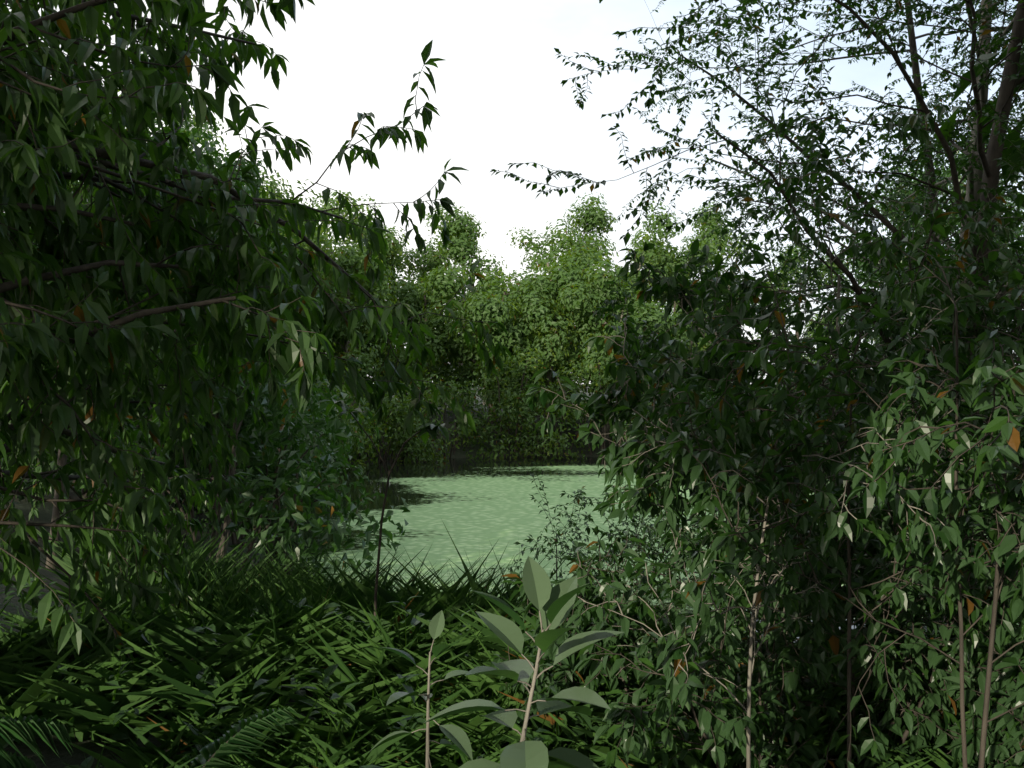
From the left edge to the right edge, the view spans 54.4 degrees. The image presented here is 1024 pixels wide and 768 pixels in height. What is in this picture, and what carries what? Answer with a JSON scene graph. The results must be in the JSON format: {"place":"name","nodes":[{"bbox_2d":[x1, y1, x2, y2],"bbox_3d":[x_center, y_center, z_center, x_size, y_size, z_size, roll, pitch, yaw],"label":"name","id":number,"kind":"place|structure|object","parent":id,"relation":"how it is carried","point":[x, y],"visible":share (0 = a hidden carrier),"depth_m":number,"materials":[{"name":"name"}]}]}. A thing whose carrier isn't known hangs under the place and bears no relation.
{"place":"outdoors","nodes":[
{"label":"outdoors","id":0,"kind":"place"},
{"bbox_2d":[2,0,20,340],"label":"bank tree","id":1,"kind":"object","parent":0,"point":[7,45],"depth_m":18.07,"materials":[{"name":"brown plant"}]},
{"bbox_2d":[0,384,1005,767],"bbox_3d":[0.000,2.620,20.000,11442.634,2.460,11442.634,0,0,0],"label":"ground","id":2,"kind":"structure","parent":0,"point":[76,756],"depth_m":13.70,"materials":[{"name":"green plant"}]},
{"bbox_2d":[0,714,73,767],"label":"fern","id":3,"kind":"object","parent":2,"relation":"on","point":[24,729],"visible":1,"depth_m":3.41,"materials":[{"name":"green plant"}]},
{"bbox_2d":[0,210,116,471],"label":"tree","id":4,"kind":"object","parent":2,"relation":"on","point":[48,457],"visible":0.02,"depth_m":10.93,"materials":[{"name":"green plant"}]},
{"bbox_2d":[0,180,161,494],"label":"tree","id":5,"kind":"object","parent":2,"relation":"on","point":[128,425],"visible":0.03,"depth_m":7.36,"materials":[{"name":"green plant"}]},
{"bbox_2d":[9,180,160,459],"bbox_3d":[-6.549,-0.675,14.324,5.328,5.437,3.393,0,0,-11],"label":"tree","id":6,"kind":"object","parent":2,"relation":"on","point":[88,204],"visible":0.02,"depth_m":14.40,"materials":[{"name":"green plant"}]},
{"bbox_2d":[3,44,228,210],"bbox_3d":[-11.778,-3.252,25.188,8.468,10.927,9.081,0,0,-38],"label":"tree","id":7,"kind":"object","parent":2,"relation":"on","point":[191,136],"visible":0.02,"depth_m":25.93,"materials":[{"name":"green plant"}]},
{"bbox_2d":[2,241,273,569],"bbox_3d":[-5.183,0.174,13.102,3.591,4.556,2.989,0,0,32],"label":"tree","id":8,"kind":"object","parent":2,"relation":"on","point":[61,462],"visible":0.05,"depth_m":12.50,"materials":[{"name":"green plant"}]},
{"bbox_2d":[71,90,226,187],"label":"tree","id":9,"kind":"object","parent":2,"relation":"on","point":[203,130],"visible":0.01,"depth_m":34.45,"materials":[{"name":"green plant"}]},
{"bbox_2d":[1,122,335,498],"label":"tree","id":10,"kind":"object","parent":2,"relation":"on","point":[140,294],"visible":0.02,"depth_m":17.26,"materials":[{"name":"green plant"}]},
{"bbox_2d":[64,111,286,396],"bbox_3d":[-7.370,-1.976,22.804,6.031,8.968,6.709,0,0,0],"label":"tree","id":11,"kind":"object","parent":2,"relation":"on","point":[244,164],"visible":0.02,"depth_m":23.77,"materials":[{"name":"green plant"}]},
{"bbox_2d":[0,315,397,578],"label":"bank shrub","id":12,"kind":"object","parent":2,"relation":"on","point":[257,509],"visible":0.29,"depth_m":14.53,"materials":[{"name":"green plant"}]},
{"bbox_2d":[130,706,300,767],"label":"fern","id":13,"kind":"object","parent":2,"relation":"on","point":[230,740],"visible":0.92,"depth_m":3.82,"materials":[{"name":"green plant"}]},
{"bbox_2d":[117,169,323,429],"bbox_3d":[-9.061,-1.720,26.884,8.131,8.670,5.340,0,0,15],"label":"tree","id":14,"kind":"object","parent":2,"relation":"on","point":[279,193],"visible":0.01,"depth_m":26.00,"materials":[{"name":"green plant"}]},
{"bbox_2d":[102,422,343,526],"bbox_3d":[-6.026,1.567,20.528,4.926,3.273,5.150,0,0,0],"label":"bank shrub","id":15,"kind":"object","parent":2,"relation":"on","point":[262,467],"visible":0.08,"depth_m":19.17,"materials":[{"name":"green plant"}]},
{"bbox_2d":[116,379,350,504],"bbox_3d":[-6.794,1.119,24.298,5.559,4.321,5.597,0,0,0],"label":"bank shrub","id":16,"kind":"object","parent":2,"relation":"on","point":[320,468],"visible":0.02,"depth_m":24.96,"materials":[{"name":"green plant"}]},
{"bbox_2d":[85,358,409,573],"bbox_3d":[-4.549,1.018,17.846,5.434,4.509,5.201,0,0,0],"label":"bank shrub","id":17,"kind":"object","parent":2,"relation":"on","point":[268,458],"visible":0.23,"depth_m":17.10,"materials":[{"name":"green plant"}]},
{"bbox_2d":[0,0,512,674],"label":"drooping tree","id":18,"kind":"object","parent":2,"relation":"on","point":[58,108],"visible":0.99,"depth_m":4.87,"materials":[{"name":"green plant"}]},
{"bbox_2d":[135,389,377,533],"bbox_3d":[-5.643,1.306,19.579,4.791,3.907,4.375,0,0,-36],"label":"bank shrub","id":19,"kind":"object","parent":2,"relation":"on","point":[324,462],"visible":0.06,"depth_m":19.32,"materials":[{"name":"green plant"}]},
{"bbox_2d":[198,380,329,507],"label":"bank shrub","id":20,"kind":"object","parent":2,"relation":"on","point":[202,473],"visible":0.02,"depth_m":22.24,"materials":[{"name":"green plant"}]},
{"bbox_2d":[250,168,341,339],"bbox_3d":[-10.041,-2.416,35.835,7.494,9.956,7.820,0,0,0],"label":"tree","id":21,"kind":"object","parent":2,"relation":"on","point":[323,241],"visible":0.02,"depth_m":36.83,"materials":[{"name":"green plant"}]},
{"bbox_2d":[280,213,341,370],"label":"tall tree","id":22,"kind":"object","parent":2,"relation":"on","point":[317,271],"visible":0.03,"depth_m":43.39,"materials":[{"name":"green plant"}]},
{"bbox_2d":[286,374,353,440],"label":"bank shrub","id":23,"kind":"object","parent":2,"relation":"on","point":[333,418],"visible":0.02,"depth_m":30.88,"materials":[{"name":"green plant"}]},
{"bbox_2d":[287,373,354,481],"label":"bank shrub","id":24,"kind":"object","parent":2,"relation":"on","point":[323,387],"visible":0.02,"depth_m":30.15,"materials":[{"name":"green plant"}]},
{"bbox_2d":[282,296,363,466],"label":"tree","id":25,"kind":"object","parent":2,"relation":"on","point":[337,391],"depth_m":30.83,"materials":[{"name":"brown plant"}]},
{"bbox_2d":[36,495,615,632],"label":"shore reeds","id":26,"kind":"object","parent":2,"relation":"on","point":[214,583],"depth_m":8.41,"materials":[{"name":"green plant"}]},
{"bbox_2d":[309,331,379,469],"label":"bank shrub","id":27,"kind":"object","parent":2,"relation":"on","point":[350,426],"visible":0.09,"depth_m":32.93,"materials":[{"name":"green plant"}]},
{"bbox_2d":[316,369,378,464],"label":"bank shrub","id":28,"kind":"object","parent":2,"relation":"on","point":[363,420],"visible":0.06,"depth_m":35.68,"materials":[{"name":"green plant"}]},
{"bbox_2d":[305,190,401,402],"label":"tall tree","id":29,"kind":"object","parent":2,"relation":"on","point":[343,213],"visible":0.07,"depth_m":46.24,"materials":[{"name":"green plant"}]},
{"bbox_2d":[311,241,399,418],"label":"tree","id":30,"kind":"object","parent":2,"relation":"on","point":[353,262],"visible":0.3,"depth_m":42.95,"materials":[{"name":"green plant"}]},
{"bbox_2d":[314,266,398,404],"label":"tree","id":31,"kind":"object","parent":2,"relation":"on","point":[370,363],"visible":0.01,"depth_m":50.80,"materials":[{"name":"green plant"}]},
{"bbox_2d":[335,213,389,399],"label":"tree","id":32,"kind":"object","parent":2,"relation":"on","point":[356,244],"depth_m":65.55,"materials":[{"name":"green plant"}]},
{"bbox_2d":[315,400,448,624],"bbox_3d":[-0.843,1.060,6.504,0.874,1.948,0.341,0,0,0],"label":"sapling whip","id":33,"kind":"object","parent":2,"relation":"on","point":[432,429],"visible":0.94,"depth_m":6.49,"materials":[{"name":"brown plant"}]},
{"bbox_2d":[336,379,429,465],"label":"bank shrub","id":34,"kind":"object","parent":2,"relation":"on","point":[392,435],"visible":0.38,"depth_m":37.15,"materials":[{"name":"green plant"}]},
{"bbox_2d":[321,194,473,402],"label":"tree","id":35,"kind":"object","parent":2,"relation":"on","point":[392,252],"visible":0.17,"depth_m":48.24,"materials":[{"name":"green plant"}]},
{"bbox_2d":[350,381,450,463],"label":"bank shrub","id":36,"kind":"object","parent":2,"relation":"on","point":[418,453],"visible":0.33,"depth_m":37.66,"materials":[{"name":"green plant"}]},
{"bbox_2d":[370,610,472,767],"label":"plant","id":37,"kind":"object","parent":2,"relation":"on","point":[457,736],"visible":0.97,"depth_m":3.56,"materials":[{"name":"green plant"}]},
{"bbox_2d":[369,263,489,419],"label":"tree","id":38,"kind":"object","parent":2,"relation":"on","point":[418,299],"visible":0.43,"depth_m":45.11,"materials":[{"name":"green plant"}]},
{"bbox_2d":[413,271,466,403],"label":"tree","id":39,"kind":"object","parent":2,"relation":"on","point":[460,298],"visible":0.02,"depth_m":65.61,"materials":[{"name":"green plant"}]},
{"bbox_2d":[394,202,489,410],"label":"tall tree","id":40,"kind":"object","parent":2,"relation":"on","point":[432,259],"visible":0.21,"depth_m":53.02,"materials":[{"name":"green plant"}]},
{"bbox_2d":[390,369,500,460],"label":"bank shrub","id":41,"kind":"object","parent":2,"relation":"on","point":[472,399],"visible":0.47,"depth_m":39.89,"materials":[{"name":"green plant"}]},
{"bbox_2d":[415,213,507,410],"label":"tree","id":42,"kind":"object","parent":2,"relation":"on","point":[461,249],"visible":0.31,"depth_m":51.47,"materials":[{"name":"green plant"}]},
{"bbox_2d":[427,266,567,426],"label":"tree","id":43,"kind":"object","parent":2,"relation":"on","point":[488,305],"visible":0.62,"depth_m":43.65,"materials":[{"name":"green plant"}]},
{"bbox_2d":[0,566,995,767],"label":"groundcover plants","id":44,"kind":"object","parent":2,"relation":"on","point":[882,738],"visible":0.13,"depth_m":4.60,"materials":[{"name":"green plant"}]},
{"bbox_2d":[450,345,564,458],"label":"bank shrub","id":45,"kind":"object","parent":2,"relation":"on","point":[520,365],"visible":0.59,"depth_m":40.78,"materials":[{"name":"green plant"}]},
{"bbox_2d":[0,576,1023,767],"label":"slope grass","id":46,"kind":"structure","parent":2,"relation":"on","point":[28,670],"depth_m":4.88,"materials":[{"name":"green plant"}]},
{"bbox_2d":[424,556,623,767],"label":"plant","id":47,"kind":"object","parent":2,"relation":"on","point":[554,605],"visible":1,"depth_m":2.62,"materials":[{"name":"green plant"}]},
{"bbox_2d":[487,363,602,459],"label":"bank shrub","id":48,"kind":"object","parent":2,"relation":"on","point":[558,443],"visible":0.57,"depth_m":39.73,"materials":[{"name":"green plant"}]},
{"bbox_2d":[506,270,584,413],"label":"tree","id":49,"kind":"object","parent":2,"relation":"on","point":[561,338],"visible":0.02,"depth_m":50.88,"materials":[{"name":"green plant"}]},
{"bbox_2d":[508,305,585,412],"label":"tree","id":50,"kind":"object","parent":2,"relation":"on","point":[556,386],"visible":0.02,"depth_m":50.49,"materials":[{"name":"green plant"}]},
{"bbox_2d":[504,260,609,422],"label":"tree","id":51,"kind":"object","parent":2,"relation":"on","point":[543,322],"visible":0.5,"depth_m":43.25,"materials":[{"name":"green plant"}]},
{"bbox_2d":[504,218,618,416],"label":"tall tree","id":52,"kind":"object","parent":2,"relation":"on","point":[583,253],"visible":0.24,"depth_m":46.90,"materials":[{"name":"green plant"}]},
{"bbox_2d":[506,193,620,350],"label":"tree","id":53,"kind":"object","parent":2,"relation":"on","point":[589,220],"visible":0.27,"depth_m":57.71,"materials":[{"name":"green plant"}]},
{"bbox_2d":[490,462,680,624],"bbox_3d":[0.565,1.608,7.521,1.500,1.998,1.742,0,0,0],"label":"twiggy shrub","id":54,"kind":"object","parent":2,"relation":"on","point":[589,518],"visible":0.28,"depth_m":7.84,"materials":[{"name":"green plant"}]},
{"bbox_2d":[490,526,690,733],"bbox_3d":[0.347,1.231,4.797,0.897,1.117,0.918,0,0,-19],"label":"shrub","id":55,"kind":"object","parent":2,"relation":"on","point":[563,677],"visible":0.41,"depth_m":4.62,"materials":[{"name":"green plant"}]},
{"bbox_2d":[546,329,662,458],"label":"bank shrub","id":56,"kind":"object","parent":2,"relation":"on","point":[599,383],"visible":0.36,"depth_m":40.41,"materials":[{"name":"green plant"}]},
{"bbox_2d":[556,257,676,438],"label":"tree","id":57,"kind":"object","parent":2,"relation":"on","point":[579,308],"visible":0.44,"depth_m":42.24,"materials":[{"name":"green plant"}]},
{"bbox_2d":[537,482,716,623],"bbox_3d":[1.059,1.767,8.409,1.617,2.204,1.604,0,0,-21],"label":"twiggy shrub","id":58,"kind":"object","parent":2,"relation":"on","point":[586,519],"visible":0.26,"depth_m":8.41,"materials":[{"name":"green plant"}]},
{"bbox_2d":[594,201,689,354],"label":"tall tree","id":59,"kind":"object","parent":2,"relation":"on","point":[650,256],"visible":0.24,"depth_m":51.90,"materials":[{"name":"green plant"}]},
{"bbox_2d":[618,236,671,315],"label":"tree","id":60,"kind":"object","parent":2,"relation":"on","point":[632,243],"visible":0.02,"depth_m":66.74,"materials":[{"name":"green plant"}]},
{"bbox_2d":[597,305,702,430],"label":"tree","id":61,"kind":"object","parent":2,"relation":"on","point":[683,336],"visible":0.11,"depth_m":42.14,"materials":[{"name":"green plant"}]},
{"bbox_2d":[616,364,715,456],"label":"bank shrub","id":62,"kind":"object","parent":2,"relation":"on","point":[649,443],"visible":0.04,"depth_m":39.44,"materials":[{"name":"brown plant"}]},
{"bbox_2d":[617,235,731,385],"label":"tree","id":63,"kind":"object","parent":2,"relation":"on","point":[711,245],"visible":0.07,"depth_m":52.74,"materials":[{"name":"green plant"}]},
{"bbox_2d":[648,382,745,449],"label":"bank shrub","id":64,"kind":"object","parent":2,"relation":"on","point":[706,398],"visible":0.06,"depth_m":38.72,"materials":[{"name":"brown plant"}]},
{"bbox_2d":[664,274,744,350],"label":"tree","id":65,"kind":"object","parent":2,"relation":"on","point":[707,320],"visible":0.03,"depth_m":52.37,"materials":[{"name":"green plant"}]},
{"bbox_2d":[666,201,756,388],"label":"tree","id":66,"kind":"object","parent":2,"relation":"on","point":[704,231],"visible":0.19,"depth_m":58.61,"materials":[{"name":"green plant"}]},
{"bbox_2d":[572,565,859,767],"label":"shrub","id":67,"kind":"object","parent":2,"relation":"on","point":[707,720],"visible":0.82,"depth_m":3.73,"materials":[{"name":"green plant"}]},
{"bbox_2d":[637,494,838,642],"bbox_3d":[1.761,1.447,6.963,1.404,1.848,1.304,0,0,-27],"label":"twiggy shrub","id":68,"kind":"object","parent":2,"relation":"on","point":[644,530],"visible":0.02,"depth_m":7.20,"materials":[{"name":"green plant"}]},
{"bbox_2d":[523,238,988,759],"bbox_3d":[0.932,0.704,4.357,1.788,2.694,1.876,0,0,0],"label":"tree","id":69,"kind":"object","parent":2,"relation":"on","point":[669,478],"visible":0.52,"depth_m":3.88,"materials":[{"name":"green plant"}]},
{"bbox_2d":[490,0,1023,552],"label":"tall tree","id":70,"kind":"object","parent":2,"relation":"on","point":[1008,98],"visible":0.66,"depth_m":7.08,"materials":[{"name":"green plant"}]},
{"bbox_2d":[701,335,823,449],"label":"bank shrub","id":71,"kind":"object","parent":2,"relation":"on","point":[781,386],"visible":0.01,"depth_m":38.25,"materials":[{"name":"green plant"}]},
{"bbox_2d":[503,361,1023,767],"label":"sapling","id":72,"kind":"object","parent":2,"relation":"on","point":[670,649],"visible":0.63,"depth_m":3.31,"materials":[{"name":"green plant"}]},
{"bbox_2d":[585,216,988,632],"bbox_3d":[1.769,0.739,7.442,2.657,4.082,3.112,0,0,-35],"label":"tree","id":73,"kind":"object","parent":2,"relation":"on","point":[651,345],"visible":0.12,"depth_m":7.59,"materials":[{"name":"green plant"}]},
{"bbox_2d":[766,401,827,444],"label":"bank shrub","id":74,"kind":"object","parent":2,"relation":"on","point":[792,415],"visible":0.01,"depth_m":35.60,"materials":[{"name":"green plant"}]},
{"bbox_2d":[574,95,1023,742],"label":"tree","id":75,"kind":"object","parent":2,"relation":"on","point":[930,299],"visible":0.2,"depth_m":4.97,"materials":[{"name":"green plant"}]},
{"bbox_2d":[741,244,862,404],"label":"tree","id":76,"kind":"object","parent":2,"relation":"on","point":[822,273],"visible":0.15,"depth_m":60.83,"materials":[{"name":"green plant"}]},
{"bbox_2d":[769,359,850,470],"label":"bank shrub","id":77,"kind":"object","parent":2,"relation":"on","point":[805,405],"visible":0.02,"depth_m":35.38,"materials":[{"name":"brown plant"}]},
{"bbox_2d":[599,0,1023,445],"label":"tall tree","id":78,"kind":"object","parent":2,"relation":"on","point":[916,76],"visible":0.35,"depth_m":12.62,"materials":[{"name":"green plant"}]},
{"bbox_2d":[617,0,1023,619],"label":"tall tree","id":79,"kind":"object","parent":2,"relation":"on","point":[975,170],"visible":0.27,"depth_m":9.73,"materials":[{"name":"green plant"}]},
{"bbox_2d":[647,285,1023,767],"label":"sapling","id":80,"kind":"object","parent":2,"relation":"on","point":[949,595],"visible":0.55,"depth_m":3.28,"materials":[{"name":"green plant"}]},
{"bbox_2d":[662,202,1023,767],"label":"sapling","id":81,"kind":"object","parent":2,"relation":"on","point":[1000,430],"visible":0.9,"depth_m":3.01,"materials":[{"name":"green plant"}]},
{"bbox_2d":[809,389,893,452],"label":"bank shrub","id":82,"kind":"object","parent":2,"relation":"on","point":[826,427],"depth_m":32.58,"materials":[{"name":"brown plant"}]},
{"bbox_2d":[693,270,1023,767],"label":"sapling","id":83,"kind":"object","parent":2,"relation":"on","point":[915,392],"visible":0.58,"depth_m":3.09,"materials":[{"name":"green plant"}]},
{"bbox_2d":[714,472,1023,767],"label":"shrub","id":84,"kind":"object","parent":2,"relation":"on","point":[930,699],"visible":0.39,"depth_m":4.04,"materials":[{"name":"green plant"}]},
{"bbox_2d":[770,149,1023,633],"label":"tree","id":85,"kind":"object","parent":2,"relation":"on","point":[868,269],"visible":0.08,"depth_m":7.40,"materials":[{"name":"green plant"}]},
{"bbox_2d":[772,262,1023,629],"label":"tree","id":86,"kind":"object","parent":2,"relation":"on","point":[947,337],"visible":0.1,"depth_m":6.05,"materials":[{"name":"green plant"}]},
{"bbox_2d":[801,0,1023,541],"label":"tall tree","id":87,"kind":"object","parent":2,"relation":"on","point":[1002,288],"visible":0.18,"depth_m":7.87,"materials":[{"name":"green plant"}]},
{"bbox_2d":[832,140,1023,395],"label":"tree","id":88,"kind":"object","parent":2,"relation":"on","point":[1020,228],"visible":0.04,"depth_m":30.01,"materials":[{"name":"green plant"}]},
{"bbox_2d":[833,185,1023,343],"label":"tree","id":89,"kind":"object","parent":2,"relation":"on","point":[844,243],"depth_m":42.02,"materials":[{"name":"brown plant"}]},
{"bbox_2d":[835,132,1023,388],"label":"tree","id":90,"kind":"object","parent":2,"relation":"on","point":[895,225],"visible":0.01,"depth_m":36.45,"materials":[{"name":"green plant"}]},
{"bbox_2d":[838,510,1023,767],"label":"shrub","id":91,"kind":"object","parent":2,"relation":"on","point":[993,750],"visible":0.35,"depth_m":3.94,"materials":[{"name":"green plant"}]},
{"bbox_2d":[848,0,1023,112],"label":"tall tree","id":92,"kind":"object","parent":2,"relation":"on","point":[875,61],"visible":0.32,"depth_m":10.77,"materials":[{"name":"green plant"}]},
{"bbox_2d":[933,38,1023,191],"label":"tree canopy","id":93,"kind":"object","parent":2,"relation":"on","point":[1010,136],"visible":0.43,"depth_m":8.18,"materials":[{"name":"green plant"}]},
{"bbox_2d":[935,490,1023,758],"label":"shrub","id":94,"kind":"object","parent":2,"relation":"on","point":[972,583],"visible":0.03,"depth_m":4.68,"materials":[{"name":"green plant"}]},
{"bbox_2d":[942,605,1023,767],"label":"shrub","id":95,"kind":"object","parent":2,"relation":"on","point":[1016,692],"visible":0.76,"depth_m":3.37,"materials":[{"name":"green plant"}]},
{"bbox_2d":[947,229,1023,306],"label":"tree","id":96,"kind":"object","parent":2,"relation":"on","point":[1018,234],"visible":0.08,"depth_m":24.66,"materials":[{"name":"green plant"}]},
{"bbox_2d":[7,0,1023,383],"label":"sky","id":97,"kind":"structure","parent":0,"point":[501,100],"materials":[{"name":"white"}]},
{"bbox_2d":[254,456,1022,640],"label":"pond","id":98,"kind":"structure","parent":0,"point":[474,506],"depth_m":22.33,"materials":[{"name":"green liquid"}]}
]}

